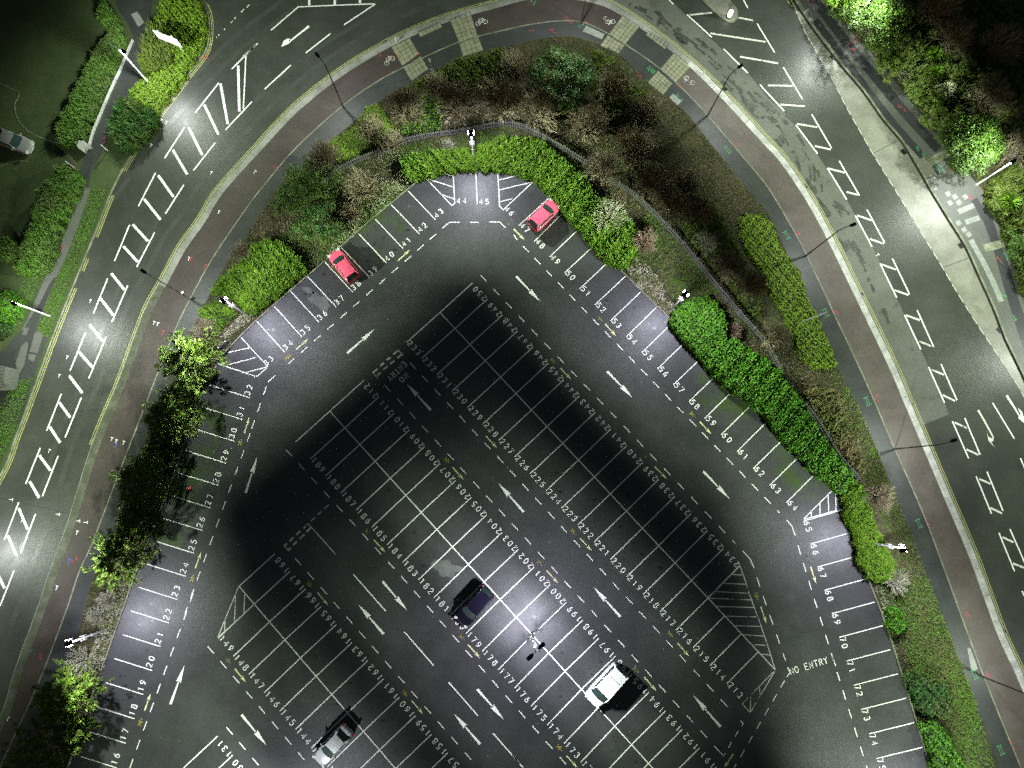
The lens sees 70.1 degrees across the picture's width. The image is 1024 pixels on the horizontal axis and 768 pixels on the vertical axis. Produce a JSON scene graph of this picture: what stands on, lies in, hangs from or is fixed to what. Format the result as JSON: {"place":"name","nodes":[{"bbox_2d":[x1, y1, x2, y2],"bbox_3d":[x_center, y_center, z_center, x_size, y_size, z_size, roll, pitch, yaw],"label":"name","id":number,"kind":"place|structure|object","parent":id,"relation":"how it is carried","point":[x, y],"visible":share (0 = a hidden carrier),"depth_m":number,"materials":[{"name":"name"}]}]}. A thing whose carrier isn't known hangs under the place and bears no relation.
{"place":"outdoors","nodes":[
{"label":"outdoors","id":0,"kind":"place"},
{"bbox_2d":[0,128,34,155],"bbox_3d":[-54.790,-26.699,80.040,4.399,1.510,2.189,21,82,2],"label":"parked car","id":1,"kind":"object","parent":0,"point":[20,143],"visible":1,"depth_m":79.80,"materials":[{"name":"grey paint"}]},
{"bbox_2d":[0,327,46,422],"bbox_3d":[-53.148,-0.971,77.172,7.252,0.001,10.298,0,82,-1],"label":"driveway apron","id":2,"kind":"object","parent":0,"point":[9,355],"visible":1,"depth_m":77.32,"materials":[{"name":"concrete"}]},
{"bbox_2d":[23,277,56,386],"bbox_3d":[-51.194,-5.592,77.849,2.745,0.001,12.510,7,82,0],"label":"verge path","id":3,"kind":"structure","parent":0,"point":[33,321],"depth_m":78.14,"materials":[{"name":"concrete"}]},
{"bbox_2d":[0,716,82,767],"bbox_3d":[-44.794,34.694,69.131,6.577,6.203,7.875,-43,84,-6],"label":"broadleaf tree","id":4,"kind":"object","parent":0,"point":[20,760],"visible":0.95,"depth_m":68.28,"materials":[{"name":"green plant"}]},
{"bbox_2d":[21,188,90,330],"bbox_3d":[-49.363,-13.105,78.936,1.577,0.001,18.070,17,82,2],"label":"verge path","id":5,"kind":"structure","parent":0,"point":[68,236],"depth_m":79.22,"materials":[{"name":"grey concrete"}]},
{"bbox_2d":[28,658,113,730],"bbox_3d":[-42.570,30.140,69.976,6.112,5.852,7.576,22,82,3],"label":"broadleaf tree","id":6,"kind":"object","parent":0,"point":[63,698],"visible":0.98,"depth_m":69.07,"materials":[{"name":"green plant"}]},
{"bbox_2d":[16,0,151,372],"bbox_3d":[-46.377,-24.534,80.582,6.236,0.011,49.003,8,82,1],"label":"verge path","id":7,"kind":"structure","parent":0,"point":[128,77],"depth_m":81.82,"materials":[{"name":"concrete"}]},
{"bbox_2d":[0,0,209,472],"bbox_3d":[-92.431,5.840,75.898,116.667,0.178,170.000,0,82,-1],"label":"verge ground","id":8,"kind":"structure","parent":0,"point":[47,47],"depth_m":81.39,"materials":[{"name":"plant"}]},
{"bbox_2d":[0,366,18,389],"bbox_3d":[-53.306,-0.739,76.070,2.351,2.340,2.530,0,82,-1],"label":"garden shed","id":9,"kind":"structure","parent":8,"relation":"on","point":[9,378],"depth_m":75.69,"materials":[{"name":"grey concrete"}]},
{"bbox_2d":[0,234,22,266],"bbox_3d":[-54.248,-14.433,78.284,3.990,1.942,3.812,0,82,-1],"label":"hedge","id":10,"kind":"object","parent":8,"relation":"on","point":[9,250],"visible":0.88,"depth_m":77.86,"materials":[{"name":"green plant"}]},
{"bbox_2d":[0,289,25,324],"bbox_3d":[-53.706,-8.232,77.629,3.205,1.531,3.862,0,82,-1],"label":"shrub","id":11,"kind":"object","parent":8,"relation":"on","point":[10,314],"visible":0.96,"depth_m":77.34,"materials":[{"name":"green plant"}]},
{"bbox_2d":[13,177,80,278],"bbox_3d":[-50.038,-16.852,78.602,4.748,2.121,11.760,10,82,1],"label":"hedge","id":12,"kind":"object","parent":8,"relation":"on","point":[39,252],"visible":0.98,"depth_m":78.15,"materials":[{"name":"green plant"}]},
{"bbox_2d":[45,162,87,203],"bbox_3d":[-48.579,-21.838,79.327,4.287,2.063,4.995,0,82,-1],"label":"hedge","id":13,"kind":"object","parent":8,"relation":"on","point":[65,171],"visible":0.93,"depth_m":78.86,"materials":[{"name":"green plant"}]},
{"bbox_2d":[55,0,126,148],"bbox_3d":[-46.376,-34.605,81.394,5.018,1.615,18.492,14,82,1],"label":"hedge","id":14,"kind":"object","parent":8,"relation":"on","point":[79,114],"visible":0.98,"depth_m":80.94,"materials":[{"name":"leaf"},{"name":"twig"}]},
{"bbox_2d":[105,93,161,155],"bbox_3d":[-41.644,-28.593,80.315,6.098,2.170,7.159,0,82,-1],"label":"shrub","id":15,"kind":"object","parent":8,"relation":"on","point":[134,124],"visible":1,"depth_m":80.10,"materials":[{"name":"green plant"}]},
{"bbox_2d":[135,18,174,75],"bbox_3d":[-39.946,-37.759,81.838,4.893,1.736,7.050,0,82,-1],"label":"shrub","id":16,"kind":"object","parent":8,"relation":"on","point":[156,55],"visible":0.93,"depth_m":81.60,"materials":[{"name":"green plant"}]},
{"bbox_2d":[128,0,208,116],"bbox_3d":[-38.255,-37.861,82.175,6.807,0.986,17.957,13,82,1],"label":"ivy verge","id":17,"kind":"structure","parent":8,"relation":"on","point":[183,22],"depth_m":82.15,"materials":[{"name":"green plant"}]},
{"bbox_2d":[81,526,160,593],"bbox_3d":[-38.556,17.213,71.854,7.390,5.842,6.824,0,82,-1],"label":"broadleaf tree","id":18,"kind":"object","parent":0,"point":[107,555],"visible":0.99,"depth_m":70.86,"materials":[{"name":"leaf"},{"name":"bark"}]},
{"bbox_2d":[114,499,167,539],"bbox_3d":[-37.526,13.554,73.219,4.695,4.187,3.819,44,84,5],"label":"broadleaf tree","id":19,"kind":"object","parent":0,"point":[129,518],"visible":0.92,"depth_m":72.47,"materials":[{"name":"green plant"}]},
{"bbox_2d":[108,455,178,512],"bbox_3d":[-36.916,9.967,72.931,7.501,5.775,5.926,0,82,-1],"label":"broadleaf tree","id":20,"kind":"object","parent":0,"point":[129,475],"visible":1,"depth_m":71.89,"materials":[{"name":"green plant"}]},
{"bbox_2d":[141,384,205,445],"bbox_3d":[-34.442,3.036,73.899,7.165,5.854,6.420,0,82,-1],"label":"broadleaf tree","id":21,"kind":"object","parent":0,"point":[161,416],"visible":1,"depth_m":72.91,"materials":[{"name":"leaf"},{"name":"bark"}]},
{"bbox_2d":[153,325,233,395],"bbox_3d":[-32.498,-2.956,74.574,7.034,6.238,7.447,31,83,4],"label":"broadleaf tree","id":22,"kind":"object","parent":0,"point":[180,365],"visible":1,"depth_m":73.47,"materials":[{"name":"leaf"},{"name":"bark"}]},
{"bbox_2d":[271,178,313,217],"bbox_3d":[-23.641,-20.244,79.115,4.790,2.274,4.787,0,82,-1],"label":"evergreen shrub","id":23,"kind":"object","parent":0,"point":[283,200],"visible":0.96,"depth_m":78.39,"materials":[{"name":"green plant"}]},
{"bbox_2d":[278,152,343,211],"bbox_3d":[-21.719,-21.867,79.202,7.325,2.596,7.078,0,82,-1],"label":"evergreen shrub","id":24,"kind":"object","parent":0,"point":[313,183],"visible":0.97,"depth_m":78.50,"materials":[{"name":"dark green leaf"},{"name":"bark"}]},
{"bbox_2d":[292,198,342,247],"bbox_3d":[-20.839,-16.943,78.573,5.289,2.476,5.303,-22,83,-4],"label":"evergreen shrub","id":25,"kind":"object","parent":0,"point":[334,228],"visible":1,"depth_m":77.92,"materials":[{"name":"green plant"}]},
{"bbox_2d":[312,723,353,767],"bbox_3d":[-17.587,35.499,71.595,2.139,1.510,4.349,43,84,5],"label":"parked car","id":26,"kind":"object","parent":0,"point":[336,741],"visible":1,"depth_m":71.34,"materials":[{"name":"silver metal"}]},
{"bbox_2d":[454,585,494,628],"bbox_3d":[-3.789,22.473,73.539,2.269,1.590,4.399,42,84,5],"label":"parked car","id":27,"kind":"object","parent":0,"point":[475,605],"visible":1,"depth_m":73.22,"materials":[{"name":"blue paint"}]},
{"bbox_2d":[69,169,928,767],"bbox_3d":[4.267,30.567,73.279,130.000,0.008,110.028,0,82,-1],"label":"car park surface","id":28,"kind":"object","parent":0,"point":[441,409],"visible":1,"depth_m":75.15,"materials":[{"name":"asphalt"}]},
{"bbox_2d":[327,248,359,283],"bbox_3d":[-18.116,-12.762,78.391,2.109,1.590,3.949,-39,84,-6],"label":"parked car","id":29,"kind":"object","parent":28,"relation":"on","point":[344,266],"visible":1,"depth_m":77.98,"materials":[{"name":"red paint"}]},
{"bbox_2d":[526,198,560,231],"bbox_3d":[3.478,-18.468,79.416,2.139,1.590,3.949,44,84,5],"label":"parked car","id":30,"kind":"object","parent":28,"relation":"on","point":[542,216],"visible":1,"depth_m":79.00,"materials":[{"name":"red paint"}]},
{"bbox_2d":[1,21,1019,767],"bbox_3d":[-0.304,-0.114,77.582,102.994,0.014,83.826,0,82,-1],"label":"footpath","id":31,"kind":"structure","parent":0,"point":[339,121],"depth_m":78.23,"materials":[{"name":"asphalt"}]},
{"bbox_2d":[0,0,1023,713],"bbox_3d":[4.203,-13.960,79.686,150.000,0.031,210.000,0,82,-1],"label":"road","id":32,"kind":"structure","parent":0,"point":[794,92],"depth_m":80.06,"materials":[{"name":"asphalt"}]},
{"bbox_2d":[0,0,209,476],"bbox_3d":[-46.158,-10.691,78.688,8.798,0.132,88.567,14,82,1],"label":"kerb","id":33,"kind":"structure","parent":32,"relation":"on","point":[72,288],"depth_m":78.75,"materials":[{"name":"concrete"}]},
{"bbox_2d":[0,0,1023,728],"bbox_3d":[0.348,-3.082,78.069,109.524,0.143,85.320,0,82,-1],"label":"kerb","id":34,"kind":"structure","parent":32,"relation":"on","point":[246,160],"depth_m":81.43,"materials":[{"name":"concrete"}]},
{"bbox_2d":[0,285,164,731],"bbox_3d":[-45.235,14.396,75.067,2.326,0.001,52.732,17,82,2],"label":"mossy kerb","id":35,"kind":"structure","parent":34,"relation":"on","point":[72,519],"depth_m":75.28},
{"bbox_2d":[702,0,737,22],"bbox_3d":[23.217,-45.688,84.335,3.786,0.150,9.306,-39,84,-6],"label":"traffic island","id":36,"kind":"structure","parent":32,"relation":"on","point":[721,8],"depth_m":83.92,"materials":[{"name":"concrete"}]},
{"bbox_2d":[795,0,1023,375],"bbox_3d":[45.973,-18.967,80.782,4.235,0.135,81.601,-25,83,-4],"label":"kerb","id":37,"kind":"structure","parent":32,"relation":"on","point":[883,117],"depth_m":81.24,"materials":[{"name":"concrete"}]},
{"bbox_2d":[0,0,1023,767],"bbox_3d":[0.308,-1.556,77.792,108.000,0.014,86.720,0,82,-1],"label":"cycle path","id":38,"kind":"structure","parent":0,"point":[252,178],"depth_m":79.02,"materials":[{"name":"asphalt"}]},
{"bbox_2d":[0,20,1021,767],"bbox_3d":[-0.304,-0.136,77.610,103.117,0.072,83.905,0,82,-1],"label":"path edging","id":39,"kind":"object","parent":38,"relation":"on","point":[750,166],"visible":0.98,"depth_m":78.30,"materials":[{"name":"concrete"}]},
{"bbox_2d":[687,61,1023,691],"bbox_3d":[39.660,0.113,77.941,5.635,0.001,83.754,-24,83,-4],"label":"pale kerb","id":40,"kind":"structure","parent":38,"relation":"on","point":[877,336],"depth_m":78.21,"materials":[{"name":"concrete"}]},
{"bbox_2d":[0,0,1023,767],"bbox_3d":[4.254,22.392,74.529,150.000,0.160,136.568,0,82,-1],"label":"planted bank","id":41,"kind":"structure","parent":0,"point":[634,210],"depth_m":79.89,"materials":[{"name":"green plant"}]},
{"bbox_2d":[50,712,102,749],"bbox_3d":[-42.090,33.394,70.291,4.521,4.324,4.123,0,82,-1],"label":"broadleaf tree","id":42,"kind":"object","parent":41,"relation":"on","point":[69,731],"visible":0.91,"depth_m":69.46,"materials":[{"name":"green plant"}]},
{"bbox_2d":[58,645,99,682],"bbox_3d":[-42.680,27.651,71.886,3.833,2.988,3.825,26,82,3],"label":"bare tree","id":43,"kind":"object","parent":41,"relation":"on","point":[82,657],"visible":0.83,"depth_m":71.83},
{"bbox_2d":[109,368,218,560],"bbox_3d":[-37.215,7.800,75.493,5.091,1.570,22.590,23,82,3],"label":"undergrowth","id":44,"kind":"object","parent":41,"relation":"on","point":[163,448],"visible":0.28,"depth_m":75.82,"materials":[{"name":"green plant"}]},
{"bbox_2d":[196,300,237,329],"bbox_3d":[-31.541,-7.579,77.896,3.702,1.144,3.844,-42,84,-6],"label":"shrub bed","id":45,"kind":"object","parent":41,"relation":"on","point":[219,315],"visible":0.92,"depth_m":77.91,"materials":[{"name":"green plant"}]},
{"bbox_2d":[209,238,307,315],"bbox_3d":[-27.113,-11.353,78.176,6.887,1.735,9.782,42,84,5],"label":"shrub bed","id":46,"kind":"object","parent":41,"relation":"on","point":[260,276],"visible":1,"depth_m":78.11,"materials":[{"name":"green plant"}]},
{"bbox_2d":[307,136,343,170],"bbox_3d":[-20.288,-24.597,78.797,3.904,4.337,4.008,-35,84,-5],"label":"bare tree","id":47,"kind":"object","parent":41,"relation":"on","point":[326,155],"visible":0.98,"depth_m":78.28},
{"bbox_2d":[330,102,394,162],"bbox_3d":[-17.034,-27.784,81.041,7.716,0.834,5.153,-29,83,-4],"label":"ivy bed","id":48,"kind":"object","parent":41,"relation":"on","point":[349,146],"visible":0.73,"depth_m":80.88,"materials":[{"name":"green plant"}]},
{"bbox_2d":[340,164,385,209],"bbox_3d":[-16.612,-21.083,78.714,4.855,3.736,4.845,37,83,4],"label":"bare tree","id":49,"kind":"object","parent":41,"relation":"on","point":[361,184],"visible":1,"depth_m":78.58,"materials":[{"name":"plant"}]},
{"bbox_2d":[352,109,386,143],"bbox_3d":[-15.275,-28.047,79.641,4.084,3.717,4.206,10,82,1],"label":"bare tree","id":50,"kind":"object","parent":41,"relation":"on","point":[374,126],"visible":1,"depth_m":79.32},
{"bbox_2d":[382,82,426,126],"bbox_3d":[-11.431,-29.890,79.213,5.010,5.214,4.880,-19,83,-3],"label":"bare tree","id":51,"kind":"object","parent":41,"relation":"on","point":[407,109],"visible":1,"depth_m":78.58,"materials":[{"name":"plant"}]},
{"bbox_2d":[393,93,443,136],"bbox_3d":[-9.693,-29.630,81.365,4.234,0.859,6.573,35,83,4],"label":"ivy bed","id":52,"kind":"object","parent":41,"relation":"on","point":[432,121],"visible":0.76,"depth_m":81.30,"materials":[{"name":"green plant"}]},
{"bbox_2d":[421,70,453,103],"bbox_3d":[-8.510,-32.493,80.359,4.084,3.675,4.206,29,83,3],"label":"bare tree","id":53,"kind":"object","parent":41,"relation":"on","point":[430,84],"visible":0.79,"depth_m":80.03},
{"bbox_2d":[432,78,484,133],"bbox_3d":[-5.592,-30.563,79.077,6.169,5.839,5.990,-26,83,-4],"label":"bare tree","id":54,"kind":"object","parent":41,"relation":"on","point":[458,105],"visible":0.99,"depth_m":78.59,"materials":[{"name":"plant"}]},
{"bbox_2d":[413,46,512,95],"bbox_3d":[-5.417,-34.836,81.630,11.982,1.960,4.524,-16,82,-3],"label":"undergrowth","id":55,"kind":"object","parent":41,"relation":"on","point":[471,71],"visible":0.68,"depth_m":81.65,"materials":[{"name":"green plant"}]},
{"bbox_2d":[67,179,928,767],"bbox_3d":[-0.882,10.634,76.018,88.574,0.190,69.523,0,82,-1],"label":"car park edging","id":56,"kind":"object","parent":41,"relation":"on","point":[265,313],"visible":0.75,"depth_m":75.85,"materials":[{"name":"concrete"}]},
{"bbox_2d":[475,73,528,124],"bbox_3d":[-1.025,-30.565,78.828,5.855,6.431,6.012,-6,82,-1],"label":"bare tree","id":57,"kind":"object","parent":41,"relation":"on","point":[501,99],"visible":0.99,"depth_m":78.05,"materials":[{"name":"plant"}]},
{"bbox_2d":[496,49,533,84],"bbox_3d":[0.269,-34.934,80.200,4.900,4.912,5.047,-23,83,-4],"label":"bare tree","id":58,"kind":"object","parent":41,"relation":"on","point":[520,72],"visible":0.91,"depth_m":79.68,"materials":[{"name":"plant"}]},
{"bbox_2d":[398,134,638,269],"bbox_3d":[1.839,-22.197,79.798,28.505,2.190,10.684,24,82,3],"label":"hedge","id":59,"kind":"object","parent":41,"relation":"on","point":[551,174],"visible":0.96,"depth_m":79.69,"materials":[{"name":"green plant"}]},
{"bbox_2d":[514,83,563,133],"bbox_3d":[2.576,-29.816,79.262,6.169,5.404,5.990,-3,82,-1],"label":"bare tree","id":60,"kind":"object","parent":41,"relation":"on","point":[536,111],"visible":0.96,"depth_m":78.81,"materials":[{"name":"plant"}]},
{"bbox_2d":[563,100,611,143],"bbox_3d":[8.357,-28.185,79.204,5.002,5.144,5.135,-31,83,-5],"label":"bare tree","id":61,"kind":"object","parent":41,"relation":"on","point":[586,128],"visible":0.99,"depth_m":78.59,"materials":[{"name":"plant"}]},
{"bbox_2d":[319,120,863,481],"bbox_3d":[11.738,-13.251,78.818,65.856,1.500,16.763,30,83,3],"label":"picket fence","id":62,"kind":"object","parent":41,"relation":"on","point":[682,243],"visible":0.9,"depth_m":79.74,"materials":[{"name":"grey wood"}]},
{"bbox_2d":[583,145,621,185],"bbox_3d":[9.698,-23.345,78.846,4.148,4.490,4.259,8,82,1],"label":"bare tree","id":63,"kind":"object","parent":41,"relation":"on","point":[598,166],"visible":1,"depth_m":78.30,"materials":[{"name":"plant"}]},
{"bbox_2d":[591,197,632,231],"bbox_3d":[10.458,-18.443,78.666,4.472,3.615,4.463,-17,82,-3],"label":"bare tree","id":64,"kind":"object","parent":41,"relation":"on","point":[612,216],"visible":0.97,"depth_m":78.41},
{"bbox_2d":[591,61,633,102],"bbox_3d":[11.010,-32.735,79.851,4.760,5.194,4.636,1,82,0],"label":"bare tree","id":65,"kind":"object","parent":41,"relation":"on","point":[613,87],"visible":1,"depth_m":79.16,"materials":[{"name":"plant"}]},
{"bbox_2d":[589,47,662,129],"bbox_3d":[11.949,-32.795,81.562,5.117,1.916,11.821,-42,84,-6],"label":"undergrowth","id":66,"kind":"object","parent":41,"relation":"on","point":[601,58],"visible":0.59,"depth_m":81.64,"materials":[{"name":"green plant"}]},
{"bbox_2d":[258,126,995,767],"bbox_3d":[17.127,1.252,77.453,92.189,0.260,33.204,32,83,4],"label":"green grass","id":67,"kind":"structure","parent":41,"relation":"on","point":[914,602],"depth_m":75.77,"materials":[{"name":"plant"}]},
{"bbox_2d":[606,121,659,173],"bbox_3d":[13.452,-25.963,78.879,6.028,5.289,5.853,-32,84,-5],"label":"bare tree","id":68,"kind":"object","parent":41,"relation":"on","point":[633,148],"visible":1,"depth_m":78.47,"materials":[{"name":"plant"}]},
{"bbox_2d":[619,91,662,131],"bbox_3d":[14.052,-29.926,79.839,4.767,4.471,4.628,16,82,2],"label":"bare tree","id":69,"kind":"object","parent":41,"relation":"on","point":[645,110],"visible":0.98,"depth_m":79.45,"materials":[{"name":"plant"}]},
{"bbox_2d":[629,227,657,256],"bbox_3d":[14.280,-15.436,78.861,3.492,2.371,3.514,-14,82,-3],"label":"bare tree","id":70,"kind":"object","parent":41,"relation":"on","point":[641,240],"visible":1,"depth_m":78.75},
{"bbox_2d":[633,162,672,199],"bbox_3d":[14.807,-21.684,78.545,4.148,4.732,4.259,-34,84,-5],"label":"bare tree","id":71,"kind":"object","parent":41,"relation":"on","point":[652,179],"visible":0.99,"depth_m":77.96,"materials":[{"name":"plant"}]},
{"bbox_2d":[649,183,695,231],"bbox_3d":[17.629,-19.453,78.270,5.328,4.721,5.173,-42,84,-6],"label":"bare tree","id":72,"kind":"object","parent":41,"relation":"on","point":[670,207],"visible":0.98,"depth_m":77.83,"materials":[{"name":"plant"}]},
{"bbox_2d":[667,163,704,198],"bbox_3d":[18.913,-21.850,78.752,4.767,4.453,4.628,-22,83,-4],"label":"bare tree","id":73,"kind":"object","parent":41,"relation":"on","point":[689,182],"visible":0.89,"depth_m":78.34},
{"bbox_2d":[684,192,721,230],"bbox_3d":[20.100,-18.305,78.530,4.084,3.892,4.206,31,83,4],"label":"bare tree","id":74,"kind":"object","parent":41,"relation":"on","point":[703,212],"visible":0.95,"depth_m":78.26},
{"bbox_2d":[677,193,762,318],"bbox_3d":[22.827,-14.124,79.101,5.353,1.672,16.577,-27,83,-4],"label":"undergrowth","id":75,"kind":"object","parent":41,"relation":"on","point":[724,238],"visible":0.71,"depth_m":79.44,"materials":[{"name":"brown plant"}]},
{"bbox_2d":[709,248,745,283],"bbox_3d":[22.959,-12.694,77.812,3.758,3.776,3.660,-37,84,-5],"label":"bare tree","id":76,"kind":"object","parent":41,"relation":"on","point":[725,266],"visible":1,"depth_m":77.37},
{"bbox_2d":[733,267,769,301],"bbox_3d":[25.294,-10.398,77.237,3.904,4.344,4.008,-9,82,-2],"label":"bare tree","id":77,"kind":"object","parent":41,"relation":"on","point":[751,286],"visible":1,"depth_m":76.67,"materials":[{"name":"plant"}]},
{"bbox_2d":[667,294,854,494],"bbox_3d":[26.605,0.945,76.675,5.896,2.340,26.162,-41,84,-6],"label":"hedge","id":78,"kind":"object","parent":41,"relation":"on","point":[761,385],"visible":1,"depth_m":76.38,"materials":[{"name":"green plant"}]},
{"bbox_2d":[759,318,793,351],"bbox_3d":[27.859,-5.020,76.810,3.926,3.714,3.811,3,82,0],"label":"bare tree","id":79,"kind":"object","parent":41,"relation":"on","point":[770,339],"visible":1,"depth_m":76.54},
{"bbox_2d":[737,213,837,369],"bbox_3d":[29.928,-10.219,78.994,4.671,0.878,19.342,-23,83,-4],"label":"hedge","id":80,"kind":"object","parent":41,"relation":"on","point":[766,251],"visible":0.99,"depth_m":79.01,"materials":[{"name":"green plant"}]},
{"bbox_2d":[802,385,868,479],"bbox_3d":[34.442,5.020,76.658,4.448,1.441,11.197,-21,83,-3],"label":"undergrowth","id":81,"kind":"object","parent":41,"relation":"on","point":[826,405],"visible":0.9,"depth_m":76.86,"materials":[{"name":"brown plant"}]},
{"bbox_2d":[837,480,895,582],"bbox_3d":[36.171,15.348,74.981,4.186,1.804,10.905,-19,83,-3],"label":"hedge","id":82,"kind":"object","parent":41,"relation":"on","point":[874,561],"visible":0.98,"depth_m":74.75,"materials":[{"name":"green plant"}]},
{"bbox_2d":[864,482,895,513],"bbox_3d":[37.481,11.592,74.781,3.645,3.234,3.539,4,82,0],"label":"bare tree","id":83,"kind":"object","parent":41,"relation":"on","point":[880,496],"visible":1,"depth_m":74.50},
{"bbox_2d":[882,605,906,634],"bbox_3d":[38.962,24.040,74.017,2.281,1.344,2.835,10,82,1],"label":"shrub","id":84,"kind":"object","parent":41,"relation":"on","point":[894,622],"visible":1,"depth_m":73.84,"materials":[{"name":"green plant"}]},
{"bbox_2d":[900,667,954,719],"bbox_3d":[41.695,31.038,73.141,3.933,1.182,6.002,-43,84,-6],"label":"shrub","id":85,"kind":"object","parent":41,"relation":"on","point":[931,699],"visible":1,"depth_m":72.94,"materials":[{"name":"green plant"}]},
{"bbox_2d":[915,718,966,767],"bbox_3d":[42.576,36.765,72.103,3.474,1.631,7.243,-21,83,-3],"label":"shrub","id":86,"kind":"object","parent":41,"relation":"on","point":[939,748],"visible":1,"depth_m":72.06,"materials":[{"name":"green plant"}]},
{"bbox_2d":[525,44,600,115],"bbox_3d":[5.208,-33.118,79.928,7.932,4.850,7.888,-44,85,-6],"label":"evergreen tree","id":87,"kind":"object","parent":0,"point":[572,72],"visible":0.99,"depth_m":78.63,"materials":[{"name":"green plant"}]},
{"bbox_2d":[585,662,628,708],"bbox_3d":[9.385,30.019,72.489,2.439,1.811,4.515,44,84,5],"label":"parked car","id":88,"kind":"object","parent":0,"point":[608,683],"visible":1,"depth_m":71.89,"materials":[{"name":"white paint"}]},
{"bbox_2d":[827,0,912,55],"bbox_3d":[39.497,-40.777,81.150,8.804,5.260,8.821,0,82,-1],"label":"broadleaf tree","id":89,"kind":"object","parent":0,"point":[889,10],"visible":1,"depth_m":79.63,"materials":[{"name":"green plant"}]},
{"bbox_2d":[888,29,920,62],"bbox_3d":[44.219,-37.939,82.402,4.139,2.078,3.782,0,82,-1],"label":"roadside shrub","id":90,"kind":"object","parent":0,"point":[906,50],"visible":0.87,"depth_m":81.81,"materials":[{"name":"green plant"}]},
{"bbox_2d":[794,0,1023,377],"bbox_3d":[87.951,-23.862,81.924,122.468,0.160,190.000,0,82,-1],"label":"wooded ground","id":91,"kind":"structure","parent":0,"point":[902,87],"depth_m":82.24,"materials":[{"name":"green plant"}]},
{"bbox_2d":[874,47,908,85],"bbox_3d":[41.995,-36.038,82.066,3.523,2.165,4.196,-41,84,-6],"label":"roadside shrub","id":92,"kind":"object","parent":91,"relation":"on","point":[883,62],"visible":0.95,"depth_m":81.48,"materials":[{"name":"green plant"}]},
{"bbox_2d":[839,0,1023,193],"bbox_3d":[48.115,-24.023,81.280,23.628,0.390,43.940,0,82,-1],"label":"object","id":93,"kind":"structure","parent":91,"relation":"on","point":[1018,117],"depth_m":82.10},
{"bbox_2d":[915,0,965,25],"bbox_3d":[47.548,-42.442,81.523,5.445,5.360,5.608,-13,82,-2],"label":"bare tree","id":94,"kind":"object","parent":91,"relation":"on","point":[942,10],"visible":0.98,"depth_m":81.12,"materials":[{"name":"plant"}]},
{"bbox_2d":[867,0,1023,127],"bbox_3d":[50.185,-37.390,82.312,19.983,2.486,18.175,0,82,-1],"label":"undergrowth","id":95,"kind":"object","parent":91,"relation":"on","point":[1007,11],"visible":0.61,"depth_m":82.24,"materials":[{"name":"green plant"}]},
{"bbox_2d":[929,13,976,58],"bbox_3d":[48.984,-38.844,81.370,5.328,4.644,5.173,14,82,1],"label":"bare tree","id":96,"kind":"object","parent":91,"relation":"on","point":[958,35],"visible":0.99,"depth_m":80.90,"materials":[{"name":"plant"}]},
{"bbox_2d":[934,112,1012,178],"bbox_3d":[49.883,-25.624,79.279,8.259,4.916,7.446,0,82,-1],"label":"broadleaf tree","id":97,"kind":"object","parent":91,"relation":"on","point":[980,139],"visible":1,"depth_m":78.04,"materials":[{"name":"green plant"}]},
{"bbox_2d":[963,70,1016,118],"bbox_3d":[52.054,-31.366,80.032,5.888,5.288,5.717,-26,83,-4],"label":"bare tree","id":98,"kind":"object","parent":91,"relation":"on","point":[983,94],"visible":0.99,"depth_m":79.61,"materials":[{"name":"plant"}]},
{"bbox_2d":[978,20,1023,65],"bbox_3d":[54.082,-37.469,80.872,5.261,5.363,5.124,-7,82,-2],"label":"bare tree","id":99,"kind":"object","parent":91,"relation":"on","point":[999,47],"visible":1,"depth_m":80.14,"materials":[{"name":"plant"}]},
{"bbox_2d":[982,159,1023,296],"bbox_3d":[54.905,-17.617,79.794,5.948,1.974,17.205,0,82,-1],"label":"undergrowth","id":100,"kind":"object","parent":91,"relation":"on","point":[1014,173],"visible":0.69,"depth_m":80.11,"materials":[{"name":"green plant"}]},
{"bbox_2d":[999,126,1023,167],"bbox_3d":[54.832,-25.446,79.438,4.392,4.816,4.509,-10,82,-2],"label":"bare tree","id":101,"kind":"object","parent":91,"relation":"on","point":[1016,150],"visible":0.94,"depth_m":78.95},
{"bbox_2d":[797,0,1023,371],"bbox_3d":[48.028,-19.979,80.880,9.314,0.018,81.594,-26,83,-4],"label":"footway","id":102,"kind":"structure","parent":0,"point":[961,199],"depth_m":81.30,"materials":[{"name":"grey concrete"}]},
{"bbox_2d":[903,75,934,106],"bbox_3d":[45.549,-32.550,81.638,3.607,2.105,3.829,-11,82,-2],"label":"roadside shrub","id":103,"kind":"object","parent":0,"point":[918,92],"visible":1,"depth_m":80.99,"materials":[{"name":"green plant"}]},
{"bbox_2d":[918,97,953,129],"bbox_3d":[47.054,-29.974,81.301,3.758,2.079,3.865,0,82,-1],"label":"roadside shrub","id":104,"kind":"object","parent":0,"point":[933,110],"visible":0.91,"depth_m":80.71,"materials":[{"name":"green plant"}]},
{"bbox_2d":[937,43,978,77],"bbox_3d":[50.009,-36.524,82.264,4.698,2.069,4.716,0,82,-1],"label":"roadside shrub","id":105,"kind":"object","parent":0,"point":[966,57],"visible":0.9,"depth_m":81.61,"materials":[{"name":"green plant"}]},
{"bbox_2d":[960,13,996,54],"bbox_3d":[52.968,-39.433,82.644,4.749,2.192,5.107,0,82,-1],"label":"roadside shrub","id":106,"kind":"object","parent":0,"point":[982,29],"visible":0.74,"depth_m":82.11,"materials":[{"name":"green plant"}]},
{"bbox_2d":[985,55,1023,96],"bbox_3d":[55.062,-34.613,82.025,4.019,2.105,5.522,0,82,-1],"label":"roadside shrub","id":107,"kind":"object","parent":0,"point":[1013,78],"visible":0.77,"depth_m":81.44,"materials":[{"name":"green plant"}]},
{"bbox_2d":[987,179,1023,216],"bbox_3d":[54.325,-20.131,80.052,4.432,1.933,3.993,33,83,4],"label":"roadside shrub","id":108,"kind":"object","parent":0,"point":[999,192],"visible":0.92,"depth_m":79.60,"materials":[{"name":"green plant"}]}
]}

